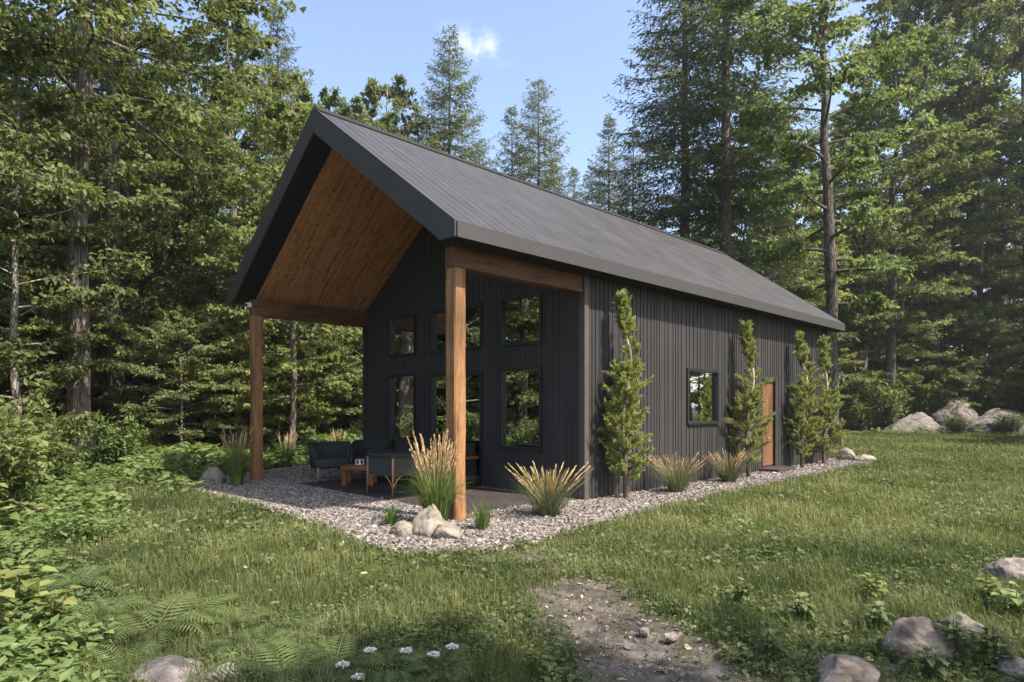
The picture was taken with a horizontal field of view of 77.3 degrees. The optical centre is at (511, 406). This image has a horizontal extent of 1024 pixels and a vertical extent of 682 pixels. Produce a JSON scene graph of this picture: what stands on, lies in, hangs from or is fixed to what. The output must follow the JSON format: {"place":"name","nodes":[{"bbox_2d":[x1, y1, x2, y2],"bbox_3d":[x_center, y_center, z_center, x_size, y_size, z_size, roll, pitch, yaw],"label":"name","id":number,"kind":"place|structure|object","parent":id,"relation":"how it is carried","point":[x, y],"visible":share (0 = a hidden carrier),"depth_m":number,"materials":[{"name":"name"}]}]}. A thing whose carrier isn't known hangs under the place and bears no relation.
{"place":"outdoors","nodes":[
{"label":"outdoors","id":0,"kind":"place"},
{"bbox_2d":[0,426,1023,681],"bbox_3d":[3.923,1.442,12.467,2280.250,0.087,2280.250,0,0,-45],"label":"ground","id":1,"kind":"structure","parent":0,"point":[660,646],"depth_m":4.70,"materials":[{"name":"green plant"}]},
{"bbox_2d":[0,549,58,618],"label":"leafy plant","id":2,"kind":"object","parent":1,"relation":"on","point":[27,580],"visible":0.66,"depth_m":4.33,"materials":[{"name":"green plant"}]},
{"bbox_2d":[0,275,66,424],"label":"leafy tree","id":3,"kind":"object","parent":1,"relation":"on","point":[32,327],"visible":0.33,"depth_m":17.41,"materials":[{"name":"green plant"}]},
{"bbox_2d":[0,397,67,512],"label":"shrub","id":4,"kind":"object","parent":1,"relation":"on","point":[12,462],"visible":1,"depth_m":7.60,"materials":[{"name":"green plant"}]},
{"bbox_2d":[0,373,74,502],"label":"shrub","id":5,"kind":"object","parent":1,"relation":"on","point":[37,408],"visible":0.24,"depth_m":9.45,"materials":[{"name":"green plant"}]},
{"bbox_2d":[0,4,99,333],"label":"leafy tree","id":6,"kind":"object","parent":1,"relation":"on","point":[6,97],"visible":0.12,"depth_m":18.30,"materials":[{"name":"green plant"}]},
{"bbox_2d":[20,580,84,635],"bbox_3d":[-2.878,1.269,3.996,0.343,0.358,0.286,0,0,-12],"label":"leafy plant","id":7,"kind":"object","parent":1,"relation":"on","point":[58,598],"visible":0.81,"depth_m":3.98,"materials":[{"name":"green plant"}]},
{"bbox_2d":[27,433,91,492],"bbox_3d":[-7.669,0.880,10.272,1.426,1.148,1.612,0,0,4],"label":"shrub","id":8,"kind":"object","parent":1,"relation":"on","point":[61,461],"visible":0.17,"depth_m":10.38,"materials":[{"name":"green plant"}]},
{"bbox_2d":[1,319,125,434],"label":"leafy tree","id":9,"kind":"object","parent":1,"relation":"on","point":[94,402],"visible":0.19,"depth_m":18.16,"materials":[{"name":"green plant"}]},
{"bbox_2d":[30,565,124,594],"bbox_3d":[-3.442,1.377,4.999,0.754,0.191,0.741,0,0,36],"label":"fern","id":10,"kind":"object","parent":1,"relation":"on","point":[96,568],"visible":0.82,"depth_m":5.04,"materials":[{"name":"green plant"}]},
{"bbox_2d":[0,15,187,435],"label":"leafy tree","id":11,"kind":"object","parent":1,"relation":"on","point":[14,360],"visible":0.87,"depth_m":12.41,"materials":[{"name":"green plant"}]},
{"bbox_2d":[0,0,187,246],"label":"leafy tree","id":12,"kind":"object","parent":1,"relation":"on","point":[62,175],"visible":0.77,"depth_m":12.12,"materials":[{"name":"green plant"}]},
{"bbox_2d":[68,614,122,654],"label":"leafy plant","id":13,"kind":"object","parent":1,"relation":"on","point":[93,636],"visible":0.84,"depth_m":3.70,"materials":[{"name":"green plant"}]},
{"bbox_2d":[51,595,154,623],"bbox_3d":[-2.789,1.404,4.406,0.679,0.175,0.691,0,0,33],"label":"fern","id":14,"kind":"object","parent":1,"relation":"on","point":[115,602],"visible":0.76,"depth_m":4.39,"materials":[{"name":"green plant"}]},
{"bbox_2d":[0,26,219,432],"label":"leafy tree","id":15,"kind":"object","parent":1,"relation":"on","point":[54,260],"visible":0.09,"depth_m":19.45,"materials":[{"name":"green plant"}]},
{"bbox_2d":[82,401,148,466],"bbox_3d":[-8.438,0.665,13.571,1.216,1.574,1.469,0,0,-25],"label":"shrub","id":16,"kind":"object","parent":1,"relation":"on","point":[116,447],"visible":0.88,"depth_m":13.50,"materials":[{"name":"green plant"}]},
{"bbox_2d":[81,641,167,680],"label":"fern","id":17,"kind":"object","parent":1,"relation":"on","point":[148,643],"visible":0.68,"depth_m":3.58,"materials":[{"name":"green plant"}]},
{"bbox_2d":[0,3,255,421],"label":"leafy tree","id":18,"kind":"object","parent":1,"relation":"on","point":[129,228],"visible":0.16,"depth_m":18.52,"materials":[{"name":"green plant"}]},
{"bbox_2d":[0,0,280,438],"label":"leafy tree","id":19,"kind":"object","parent":1,"relation":"on","point":[114,379],"visible":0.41,"depth_m":17.42,"materials":[{"name":"green plant"}]},
{"bbox_2d":[77,591,214,652],"bbox_3d":[-2.254,1.346,3.971,0.726,0.179,0.739,0,0,-39],"label":"fern","id":20,"kind":"object","parent":1,"relation":"on","point":[137,629],"visible":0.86,"depth_m":3.99,"materials":[{"name":"green plant"}]},
{"bbox_2d":[63,288,234,444],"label":"leafy tree","id":21,"kind":"object","parent":1,"relation":"on","point":[154,299],"visible":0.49,"depth_m":17.64,"materials":[{"name":"green plant"}]},
{"bbox_2d":[0,0,305,466],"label":"leafy tree","id":22,"kind":"object","parent":1,"relation":"on","point":[78,399],"visible":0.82,"depth_m":14.11,"materials":[{"name":"green plant"}]},
{"bbox_2d":[124,655,208,681],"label":"rock","id":23,"kind":"object","parent":1,"relation":"on","point":[167,669],"visible":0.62,"depth_m":3.33,"materials":[{"name":"stone"}]},
{"bbox_2d":[89,239,268,442],"bbox_3d":[-10.379,-1.769,20.097,4.956,6.801,5.478,0,0,-29],"label":"leafy tree","id":24,"kind":"object","parent":1,"relation":"on","point":[160,256],"visible":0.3,"depth_m":18.61,"materials":[{"name":"green plant"}]},
{"bbox_2d":[109,305,249,446],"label":"leafy tree","id":25,"kind":"object","parent":1,"relation":"on","point":[180,324],"visible":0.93,"depth_m":16.58,"materials":[{"name":"green plant"}]},
{"bbox_2d":[88,121,274,400],"bbox_3d":[-10.828,-3.996,21.386,6.034,11.248,5.803,0,0,-33],"label":"leafy tree","id":26,"kind":"object","parent":1,"relation":"on","point":[236,221],"visible":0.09,"depth_m":20.37,"materials":[{"name":"green plant"}]},
{"bbox_2d":[134,593,242,624],"bbox_3d":[-2.156,1.386,4.341,0.735,0.111,0.546,0,0,-35],"label":"fern","id":27,"kind":"object","parent":1,"relation":"on","point":[210,607],"visible":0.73,"depth_m":4.34,"materials":[{"name":"green plant"}]},
{"bbox_2d":[121,41,274,270],"bbox_3d":[-11.826,-6.133,25.300,7.714,15.905,7.329,0,0,9],"label":"leafy tree","id":28,"kind":"object","parent":1,"relation":"on","point":[244,142],"visible":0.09,"depth_m":24.19,"materials":[{"name":"green plant"}]},
{"bbox_2d":[91,0,325,380],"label":"leafy tree","id":29,"kind":"object","parent":1,"relation":"on","point":[229,40],"visible":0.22,"depth_m":22.22,"materials":[{"name":"green plant"}]},
{"bbox_2d":[120,228,302,442],"bbox_3d":[-9.408,-1.935,20.017,5.209,7.155,5.757,0,0,24],"label":"leafy tree","id":30,"kind":"object","parent":1,"relation":"on","point":[227,274],"visible":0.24,"depth_m":19.09,"materials":[{"name":"green plant"}]},
{"bbox_2d":[158,315,311,451],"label":"leafy tree","id":31,"kind":"object","parent":1,"relation":"on","point":[242,338],"visible":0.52,"depth_m":17.94,"materials":[{"name":"green plant"}]},
{"bbox_2d":[186,272,344,437],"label":"leafy tree","id":32,"kind":"object","parent":1,"relation":"on","point":[327,365],"visible":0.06,"depth_m":20.94,"materials":[{"name":"green plant"}]},
{"bbox_2d":[200,640,341,681],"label":"fern","id":33,"kind":"object","parent":1,"relation":"on","point":[254,664],"visible":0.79,"depth_m":3.43,"materials":[{"name":"green plant"}]},
{"bbox_2d":[182,86,361,451],"bbox_3d":[-6.516,-3.629,18.208,5.088,10.485,5.290,0,0,-29],"label":"leafy tree","id":34,"kind":"object","parent":1,"relation":"on","point":[296,116],"visible":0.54,"depth_m":17.64,"materials":[{"name":"green plant"}]},
{"bbox_2d":[236,6,312,209],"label":"conifer tree","id":35,"kind":"object","parent":1,"relation":"on","point":[280,63],"visible":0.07,"depth_m":32.82,"materials":[{"name":"green plant"}]},
{"bbox_2d":[224,323,327,447],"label":"leafy tree","id":36,"kind":"object","parent":1,"relation":"on","point":[300,347],"visible":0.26,"depth_m":20.40,"materials":[{"name":"green plant"}]},
{"bbox_2d":[223,85,370,358],"bbox_3d":[-9.393,-6.806,30.895,8.990,16.937,9.014,0,0,-27],"label":"leafy tree","id":37,"kind":"object","parent":1,"relation":"on","point":[328,100],"visible":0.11,"depth_m":30.18,"materials":[{"name":"green plant"}]},
{"bbox_2d":[242,308,362,435],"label":"leafy tree","id":38,"kind":"object","parent":1,"relation":"on","point":[348,377],"visible":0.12,"depth_m":22.80,"materials":[{"name":"green plant"}]},
{"bbox_2d":[272,633,385,681],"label":"fern","id":39,"kind":"object","parent":1,"relation":"on","point":[344,652],"visible":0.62,"depth_m":3.54,"materials":[{"name":"green plant"}]},
{"bbox_2d":[306,325,362,435],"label":"leafy tree","id":40,"kind":"object","parent":1,"relation":"on","point":[350,398],"visible":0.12,"depth_m":23.89,"materials":[{"name":"green plant"}]},
{"bbox_2d":[330,95,399,403],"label":"leafy tree","id":41,"kind":"object","parent":1,"relation":"on","point":[379,123],"visible":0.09,"depth_m":37.17,"materials":[{"name":"green plant"}]},
{"bbox_2d":[345,646,430,681],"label":"fern","id":42,"kind":"object","parent":1,"relation":"on","point":[389,675],"visible":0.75,"depth_m":3.40,"materials":[{"name":"green plant"}]},
{"bbox_2d":[347,73,469,359],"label":"leafy tree","id":43,"kind":"object","parent":1,"relation":"on","point":[374,93],"visible":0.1,"depth_m":40.78,"materials":[{"name":"green plant"}]},
{"bbox_2d":[298,476,536,513],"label":"patio","id":44,"kind":"structure","parent":1,"relation":"on","point":[497,498],"depth_m":10.37,"materials":[{"name":"grey concrete"}]},
{"bbox_2d":[308,441,351,481],"bbox_3d":[-3.468,1.039,12.191,0.814,0.715,0.726,0,0,-32],"label":"armchair","id":45,"kind":"object","parent":44,"relation":"on","point":[325,455],"visible":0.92,"depth_m":12.25,"materials":[{"name":"fabric"}]},
{"bbox_2d":[366,452,421,496],"bbox_3d":[-1.893,1.079,10.284,0.720,0.631,0.600,0,0,43],"label":"armchair","id":46,"kind":"object","parent":44,"relation":"on","point":[390,464],"visible":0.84,"depth_m":10.07,"materials":[{"name":"fabric"}]},
{"bbox_2d":[395,643,484,681],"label":"fern","id":47,"kind":"object","parent":1,"relation":"on","point":[410,667],"visible":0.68,"depth_m":3.48,"materials":[{"name":"green plant"}]},
{"bbox_2d":[404,24,502,170],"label":"conifer tree","id":48,"kind":"object","parent":1,"relation":"on","point":[460,135],"visible":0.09,"depth_m":41.60,"materials":[{"name":"green plant"}]},
{"bbox_2d":[12,457,1010,681],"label":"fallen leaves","id":49,"kind":"object","parent":1,"relation":"on","point":[580,606],"visible":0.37,"depth_m":4.65,"materials":[{"name":"plant"}]},
{"bbox_2d":[0,428,1023,681],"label":"grass","id":50,"kind":"structure","parent":1,"relation":"on","point":[180,580],"depth_m":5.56,"materials":[{"name":"green plant"}]},
{"bbox_2d":[0,426,1023,681],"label":"undergrowth","id":51,"kind":"object","parent":1,"relation":"on","point":[192,458],"visible":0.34,"depth_m":7.65,"materials":[{"name":"green plant"}]},
{"bbox_2d":[492,105,532,181],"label":"conifer tree","id":52,"kind":"object","parent":1,"relation":"on","point":[502,138],"visible":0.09,"depth_m":46.95,"materials":[{"name":"green plant"}]},
{"bbox_2d":[227,106,844,521],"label":"house","id":53,"kind":"structure","parent":1,"relation":"on","point":[473,300],"depth_m":11.24,"materials":[{"name":"metal"}]},
{"bbox_2d":[388,313,415,357],"bbox_3d":[-2.214,-1.425,12.979,0.130,0.830,0.930,0,0,-45],"label":"window","id":54,"kind":"structure","parent":53,"relation":"in","point":[401,329],"depth_m":13.02,"materials":[{"name":"glass"}]},
{"bbox_2d":[388,373,415,441],"bbox_3d":[-2.214,0.035,12.979,0.130,1.390,0.930,0,0,-45],"label":"window","id":55,"kind":"structure","parent":53,"relation":"in","point":[401,387],"depth_m":13.02,"materials":[{"name":"glass"}]},
{"bbox_2d":[429,302,482,353],"bbox_3d":[-1.031,-1.425,11.793,0.130,0.830,1.500,0,0,-45],"label":"window","id":56,"kind":"structure","parent":53,"relation":"in","point":[474,311],"depth_m":11.62,"materials":[{"name":"glass"}]},
{"bbox_2d":[429,370,482,484],"bbox_3d":[-1.044,0.373,11.780,0.166,2.005,1.500,0,0,-45],"label":"glass door","id":57,"kind":"structure","parent":53,"relation":"in","point":[474,379],"depth_m":11.58,"materials":[{"name":"glass"}]},
{"bbox_2d":[498,291,542,346],"bbox_3d":[0.151,-1.430,10.606,0.130,0.840,0.990,0,0,-45],"label":"window","id":58,"kind":"structure","parent":53,"relation":"in","point":[521,315],"depth_m":10.61,"materials":[{"name":"glass"}]},
{"bbox_2d":[498,365,542,451],"bbox_3d":[0.151,0.035,10.606,0.130,1.390,0.990,0,0,-45],"label":"window","id":59,"kind":"structure","parent":53,"relation":"in","point":[520,388],"depth_m":10.63,"materials":[{"name":"black glass"}]},
{"bbox_2d":[686,368,719,424],"bbox_3d":[3.619,-0.185,12.185,1.210,1.050,0.130,0,0,-45],"label":"window","id":60,"kind":"structure","parent":53,"relation":"in","point":[702,385],"depth_m":12.21,"materials":[{"name":"glass"}]},
{"bbox_2d":[761,378,775,467],"bbox_3d":[5.680,0.361,14.309,0.746,1.958,0.151,0,0,-45],"label":"door","id":61,"kind":"structure","parent":53,"relation":"in","point":[768,453],"depth_m":14.40,"materials":[{"name":"brown wood"}]},
{"bbox_2d":[509,76,580,198],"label":"conifer tree","id":62,"kind":"object","parent":1,"relation":"on","point":[526,161],"visible":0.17,"depth_m":43.65,"materials":[{"name":"green plant"}]},
{"bbox_2d":[582,113,644,217],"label":"conifer tree","id":63,"kind":"object","parent":1,"relation":"on","point":[606,153],"visible":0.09,"depth_m":44.87,"materials":[{"name":"green plant"}]},
{"bbox_2d":[597,289,654,497],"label":"garden conifer","id":64,"kind":"object","parent":1,"relation":"on","point":[622,402],"visible":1,"depth_m":9.80,"materials":[{"name":"green plant"}]},
{"bbox_2d":[607,124,665,230],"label":"conifer tree","id":65,"kind":"object","parent":1,"relation":"on","point":[622,204],"visible":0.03,"depth_m":40.86,"materials":[{"name":"green plant"}]},
{"bbox_2d":[589,0,808,284],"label":"conifer tree","id":66,"kind":"object","parent":1,"relation":"on","point":[684,225],"visible":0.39,"depth_m":29.49,"materials":[{"name":"green plant"}]},
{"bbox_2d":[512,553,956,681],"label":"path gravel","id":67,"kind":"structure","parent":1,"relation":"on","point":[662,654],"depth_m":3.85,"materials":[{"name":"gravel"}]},
{"bbox_2d":[616,0,870,383],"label":"conifer tree","id":68,"kind":"object","parent":1,"relation":"on","point":[725,122],"visible":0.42,"depth_m":26.94,"materials":[{"name":"green plant"}]},
{"bbox_2d":[696,120,853,339],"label":"leafy tree","id":69,"kind":"object","parent":1,"relation":"on","point":[839,250],"visible":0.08,"depth_m":30.20,"materials":[{"name":"green plant"}]},
{"bbox_2d":[706,0,938,446],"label":"tree","id":70,"kind":"object","parent":1,"relation":"on","point":[801,16],"visible":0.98,"depth_m":22.27,"materials":[{"name":"green plant"}]},
{"bbox_2d":[813,654,879,681],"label":"rock","id":71,"kind":"object","parent":1,"relation":"on","point":[841,668],"visible":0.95,"depth_m":3.21,"materials":[{"name":"stone"}]},
{"bbox_2d":[839,396,877,430],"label":"shrub","id":72,"kind":"object","parent":1,"relation":"on","point":[861,419],"visible":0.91,"depth_m":34.85,"materials":[{"name":"green plant"}]},
{"bbox_2d":[837,338,890,418],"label":"leafy tree","id":73,"kind":"object","parent":1,"relation":"on","point":[843,359],"visible":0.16,"depth_m":34.88,"materials":[{"name":"green plant"}]},
{"bbox_2d":[837,310,905,424],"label":"leafy tree","id":74,"kind":"object","parent":1,"relation":"on","point":[861,332],"visible":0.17,"depth_m":38.06,"materials":[{"name":"green plant"}]},
{"bbox_2d":[784,97,969,429],"bbox_3d":[20.714,-8.301,37.902,9.463,20.012,9.488,0,0,-16],"label":"tree","id":75,"kind":"object","parent":1,"relation":"on","point":[864,239],"visible":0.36,"depth_m":35.98,"materials":[{"name":"green plant"}]},
{"bbox_2d":[844,371,925,428],"bbox_3d":[20.575,-0.304,35.613,4.020,3.523,3.931,0,0,-18],"label":"shrub","id":76,"kind":"object","parent":1,"relation":"on","point":[886,409],"visible":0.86,"depth_m":34.86,"materials":[{"name":"green plant"}]},
{"bbox_2d":[802,19,1000,427],"bbox_3d":[21.400,-9.679,35.434,9.642,22.793,8.917,0,0,-8],"label":"leafy tree","id":77,"kind":"object","parent":1,"relation":"on","point":[950,200],"visible":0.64,"depth_m":34.44,"materials":[{"name":"green plant"}]},
{"bbox_2d":[838,192,980,418],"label":"leafy tree","id":78,"kind":"object","parent":1,"relation":"on","point":[908,198],"visible":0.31,"depth_m":38.55,"materials":[{"name":"green plant"}]},
{"bbox_2d":[877,412,943,433],"bbox_3d":[21.475,1.422,34.491,3.344,2.239,2.412,0,0,0],"label":"boulder","id":79,"kind":"object","parent":1,"relation":"on","point":[916,420],"visible":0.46,"depth_m":33.95,"materials":[{"name":"stone"}]},
{"bbox_2d":[817,0,1020,384],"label":"tree","id":80,"kind":"object","parent":1,"relation":"on","point":[892,7],"visible":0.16,"depth_m":44.03,"materials":[{"name":"green plant"}]},
{"bbox_2d":[879,616,958,666],"bbox_3d":[2.365,1.388,3.716,0.415,0.346,0.336,0,0,0],"label":"rock","id":81,"kind":"object","parent":1,"relation":"on","point":[903,633],"visible":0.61,"depth_m":3.63,"materials":[{"name":"stone"}]},
{"bbox_2d":[895,373,954,418],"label":"shrub","id":82,"kind":"object","parent":1,"relation":"on","point":[927,403],"visible":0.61,"depth_m":38.51,"materials":[{"name":"green plant"}]},
{"bbox_2d":[910,643,950,680],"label":"leafy plant","id":83,"kind":"object","parent":1,"relation":"on","point":[929,660],"visible":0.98,"depth_m":3.35,"materials":[{"name":"green plant"}]},
{"bbox_2d":[841,0,1022,364],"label":"tree","id":84,"kind":"object","parent":1,"relation":"on","point":[941,116],"visible":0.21,"depth_m":42.92,"materials":[{"name":"green plant"}]},
{"bbox_2d":[881,305,993,410],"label":"leafy tree","id":85,"kind":"object","parent":1,"relation":"on","point":[943,310],"visible":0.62,"depth_m":38.38,"materials":[{"name":"green plant"}]},
{"bbox_2d":[882,182,1018,381],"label":"leafy tree","id":86,"kind":"object","parent":1,"relation":"on","point":[992,296],"visible":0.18,"depth_m":41.19,"materials":[{"name":"green plant"}]},
{"bbox_2d":[931,401,977,429],"bbox_3d":[25.886,1.416,37.514,2.745,3.529,2.288,0,0,32],"label":"boulder","id":87,"kind":"object","parent":1,"relation":"on","point":[951,409],"visible":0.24,"depth_m":37.07,"materials":[{"name":"stone"}]},
{"bbox_2d":[936,613,981,664],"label":"leafy plant","id":88,"kind":"object","parent":1,"relation":"on","point":[958,632],"visible":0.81,"depth_m":3.58,"materials":[{"name":"green plant"}]},
{"bbox_2d":[899,0,1023,378],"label":"tree","id":89,"kind":"object","parent":1,"relation":"on","point":[947,44],"visible":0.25,"depth_m":40.48,"materials":[{"name":"green plant"}]},
{"bbox_2d":[907,83,1023,382],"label":"tree","id":90,"kind":"object","parent":1,"relation":"on","point":[995,261],"visible":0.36,"depth_m":39.18,"materials":[{"name":"green plant"}]},
{"bbox_2d":[907,298,1023,412],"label":"leafy tree","id":91,"kind":"object","parent":1,"relation":"on","point":[986,306],"visible":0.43,"depth_m":38.45,"materials":[{"name":"green plant"}]},
{"bbox_2d":[928,0,1023,411],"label":"tree","id":92,"kind":"object","parent":1,"relation":"on","point":[998,24],"visible":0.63,"depth_m":38.97,"materials":[{"name":"green plant"}]},
{"bbox_2d":[944,354,1022,415],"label":"shrub","id":93,"kind":"object","parent":1,"relation":"on","point":[983,395],"visible":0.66,"depth_m":38.35,"materials":[{"name":"green plant"}]},
{"bbox_2d":[956,304,1023,391],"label":"leafy tree","id":94,"kind":"object","parent":1,"relation":"on","point":[1013,317],"visible":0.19,"depth_m":40.67,"materials":[{"name":"green plant"}]},
{"bbox_2d":[969,619,1020,671],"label":"leafy plant","id":95,"kind":"object","parent":1,"relation":"on","point":[989,656],"visible":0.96,"depth_m":3.49,"materials":[{"name":"green plant"}]},
{"bbox_2d":[982,557,1023,585],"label":"rock","id":96,"kind":"object","parent":1,"relation":"on","point":[1012,566],"visible":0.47,"depth_m":5.19,"materials":[{"name":"stone"}]},
{"bbox_2d":[4,0,1023,360],"label":"sky","id":97,"kind":"structure","parent":0,"point":[578,47],"materials":[{"name":"blue"}]},
{"bbox_2d":[181,458,872,555],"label":"gravel","id":98,"kind":"structure","parent":0,"point":[354,513],"depth_m":8.96,"materials":[{"name":"grey gravel"}]},
{"bbox_2d":[213,425,260,485],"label":"ornamental grass","id":99,"kind":"object","parent":98,"relation":"on","point":[237,469],"depth_m":11.36,"materials":[{"name":"plant"}]},
{"bbox_2d":[411,503,446,536],"bbox_3d":[-0.927,1.378,7.116,0.493,0.585,0.412,0,0,-1],"label":"rock","id":100,"kind":"object","parent":98,"relation":"on","point":[426,521],"visible":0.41,"depth_m":7.02,"materials":[{"name":"stone"}]},
{"bbox_2d":[396,429,477,520],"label":"ornamental grass","id":101,"kind":"object","parent":98,"relation":"on","point":[436,489],"depth_m":7.54,"materials":[{"name":"green plant"}]},
{"bbox_2d":[504,461,594,516],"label":"ornamental grass","id":102,"kind":"object","parent":98,"relation":"on","point":[548,503],"depth_m":8.15,"materials":[{"name":"plant"}]},
{"bbox_2d":[644,452,711,492],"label":"ornamental grass","id":103,"kind":"object","parent":98,"relation":"on","point":[677,483],"depth_m":10.45,"materials":[{"name":"plant"}]},
{"bbox_2d":[703,448,758,482],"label":"ornamental grass","id":104,"kind":"object","parent":98,"relation":"on","point":[727,473],"depth_m":11.84,"materials":[{"name":"plant"}]},
{"bbox_2d":[722,319,775,476],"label":"garden conifer","id":105,"kind":"object","parent":98,"relation":"on","point":[752,400],"visible":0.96,"depth_m":12.78,"materials":[{"name":"green plant"}]},
{"bbox_2d":[783,330,826,466],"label":"garden conifer","id":106,"kind":"object","parent":98,"relation":"on","point":[803,403],"visible":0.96,"depth_m":14.76,"materials":[{"name":"green plant"}]},
{"bbox_2d":[806,334,850,463],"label":"garden conifer","id":107,"kind":"object","parent":98,"relation":"on","point":[825,410],"visible":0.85,"depth_m":15.68,"materials":[{"name":"green plant"}]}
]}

